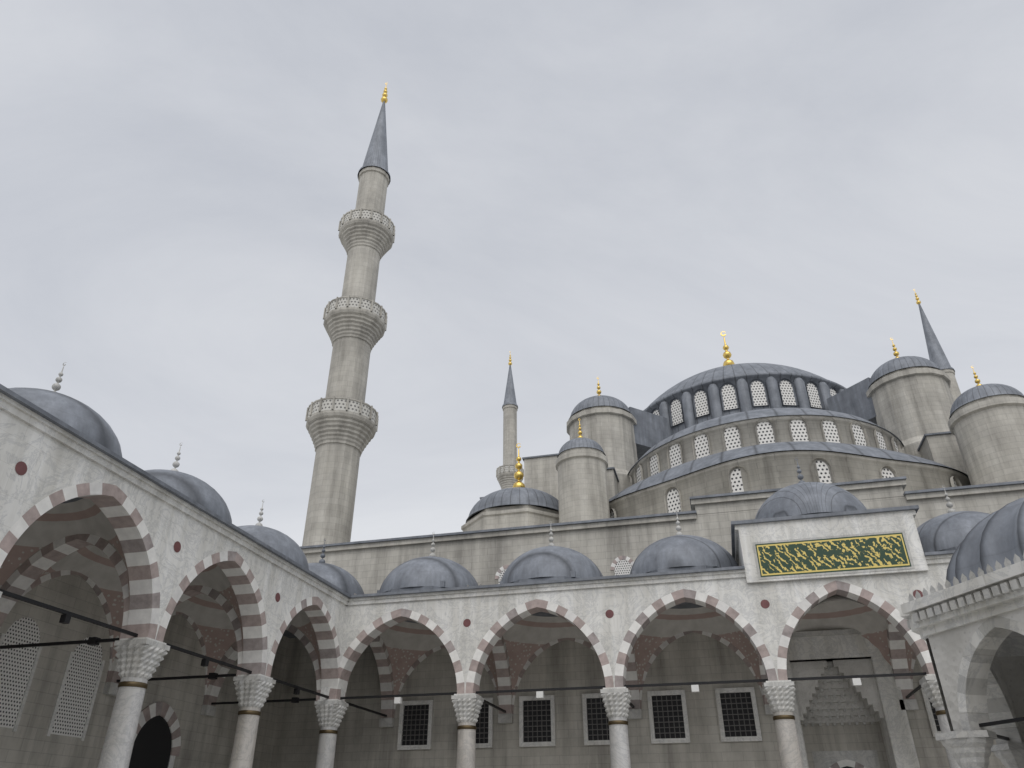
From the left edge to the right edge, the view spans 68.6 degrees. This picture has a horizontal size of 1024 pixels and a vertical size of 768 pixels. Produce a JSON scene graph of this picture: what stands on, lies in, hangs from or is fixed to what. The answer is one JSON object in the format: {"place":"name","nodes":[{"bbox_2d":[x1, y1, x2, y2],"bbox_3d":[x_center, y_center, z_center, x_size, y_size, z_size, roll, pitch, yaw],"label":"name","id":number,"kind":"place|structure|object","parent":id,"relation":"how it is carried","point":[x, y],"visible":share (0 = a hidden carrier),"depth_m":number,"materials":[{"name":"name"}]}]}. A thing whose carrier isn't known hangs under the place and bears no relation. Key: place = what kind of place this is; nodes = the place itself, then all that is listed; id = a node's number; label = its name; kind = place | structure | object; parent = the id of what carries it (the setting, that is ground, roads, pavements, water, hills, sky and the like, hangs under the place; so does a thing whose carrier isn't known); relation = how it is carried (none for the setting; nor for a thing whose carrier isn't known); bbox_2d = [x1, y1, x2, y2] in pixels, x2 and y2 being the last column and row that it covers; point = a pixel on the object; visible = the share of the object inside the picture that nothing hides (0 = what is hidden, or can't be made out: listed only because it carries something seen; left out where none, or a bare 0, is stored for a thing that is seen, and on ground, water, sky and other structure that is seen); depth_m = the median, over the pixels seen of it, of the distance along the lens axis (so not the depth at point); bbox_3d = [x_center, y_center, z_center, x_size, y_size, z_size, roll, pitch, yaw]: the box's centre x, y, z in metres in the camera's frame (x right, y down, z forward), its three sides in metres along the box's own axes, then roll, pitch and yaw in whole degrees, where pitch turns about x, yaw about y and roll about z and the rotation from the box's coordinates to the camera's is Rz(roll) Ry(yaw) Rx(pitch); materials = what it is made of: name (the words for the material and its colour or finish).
{"place":"outdoors","nodes":[
{"label":"outdoors","id":0,"kind":"place"},
{"bbox_2d":[0,591,960,767],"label":"portico columns","id":1,"kind":"structure","parent":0,"point":[139,659],"depth_m":30.94,"materials":[{"name":"grey stone"}]},
{"bbox_2d":[0,0,1023,545],"label":"sky","id":2,"kind":"structure","parent":0,"point":[580,192],"materials":[{"name":"grey"}]},
{"bbox_2d":[609,331,970,517],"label":"mosque domes","id":3,"kind":"structure","parent":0,"point":[729,426],"depth_m":56.78,"materials":[{"name":"grey metal"}]},
{"label":"courtyard paving","id":4,"kind":"structure","parent":0,"visible":0},
{"bbox_2d":[302,82,394,545],"bbox_3d":[-14.184,-2.167,65.871,5.880,74.303,5.880,-8,-32,13],"label":"minaret","id":5,"kind":"object","parent":4,"relation":"on","point":[341,418],"visible":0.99,"depth_m":64.38,"materials":[{"name":"grey stone"}]},
{"bbox_2d":[496,355,523,488],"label":"minaret","id":6,"kind":"object","parent":4,"relation":"on","point":[506,470],"visible":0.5,"depth_m":119.88,"materials":[{"name":"grey stone"}]},
{"bbox_2d":[0,476,1023,767],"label":"portico back walls","id":7,"kind":"structure","parent":4,"relation":"on","point":[56,704],"depth_m":40.03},
{"bbox_2d":[0,384,350,716],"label":"arcade","id":8,"kind":"object","parent":7,"relation":"attached to","point":[140,552],"visible":0.92,"depth_m":28.12,"materials":[{"name":"stone"}]},
{"bbox_2d":[8,362,308,569],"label":"portico domes","id":9,"kind":"structure","parent":8,"relation":"on","point":[86,420],"depth_m":30.79,"materials":[{"name":"metal"}]},
{"bbox_2d":[283,630,296,637],"bbox_3d":[-11.352,13.646,43.471,7.550,0.127,7.550,-8,-32,13],"label":"portico corner bay","id":10,"kind":"object","parent":7,"relation":"on","point":[287,633],"visible":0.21,"depth_m":46.50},
{"bbox_2d":[0,589,926,716],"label":"tie rods","id":11,"kind":"object","parent":7,"relation":"attached to","point":[66,616],"visible":0.73,"depth_m":32.30,"materials":[{"name":"grey metal"}]},
{"bbox_2d":[320,505,954,727],"bbox_3d":[15.539,11.345,36.523,50.500,7.660,8.110,-8,-32,13],"label":"arcade","id":12,"kind":"object","parent":7,"relation":"attached to","point":[865,572],"visible":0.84,"depth_m":36.05},
{"bbox_2d":[308,457,989,594],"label":"portico domes","id":13,"kind":"structure","parent":12,"relation":"on","point":[948,531],"depth_m":38.56,"materials":[{"name":"grey metal"}]},
{"bbox_2d":[480,431,970,767],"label":"mosque body","id":14,"kind":"structure","parent":4,"relation":"on","point":[541,472],"depth_m":55.97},
{"bbox_2d":[461,443,558,531],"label":"small dome","id":15,"kind":"structure","parent":14,"relation":"on","point":[518,504],"depth_m":58.56,"materials":[{"name":"grey metal"}]},
{"bbox_2d":[555,418,609,522],"bbox_3d":[5.494,8.371,57.914,4.514,12.932,4.514,-8,-32,13],"label":"domed turret","id":16,"kind":"object","parent":14,"relation":"on","point":[581,463],"visible":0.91,"depth_m":56.77,"materials":[{"name":"grey stone"}]},
{"bbox_2d":[567,378,637,491],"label":"domed turret","id":17,"kind":"object","parent":14,"relation":"on","point":[607,423],"visible":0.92,"depth_m":68.58,"materials":[{"name":"grey stone"}]},
{"bbox_2d":[866,338,953,456],"bbox_3d":[34.632,2.775,64.368,7.320,16.272,7.320,-8,-32,13],"label":"domed turret","id":18,"kind":"object","parent":14,"relation":"on","point":[912,399],"visible":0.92,"depth_m":62.68,"materials":[{"name":"grey stone"}]},
{"bbox_2d":[948,367,1023,484],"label":"domed turret","id":19,"kind":"object","parent":14,"relation":"on","point":[986,424],"visible":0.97,"depth_m":50.53,"materials":[{"name":"grey stone"}]},
{"bbox_2d":[913,289,960,400],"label":"minaret","id":20,"kind":"object","parent":4,"relation":"on","point":[937,356],"visible":0.25,"depth_m":108.83,"materials":[{"name":"grey metal"}]},
{"bbox_2d":[899,497,1023,767],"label":"ablution fountain","id":21,"kind":"object","parent":4,"relation":"on","point":[967,624],"visible":1,"depth_m":12.18,"materials":[{"name":"stone"}]}
]}

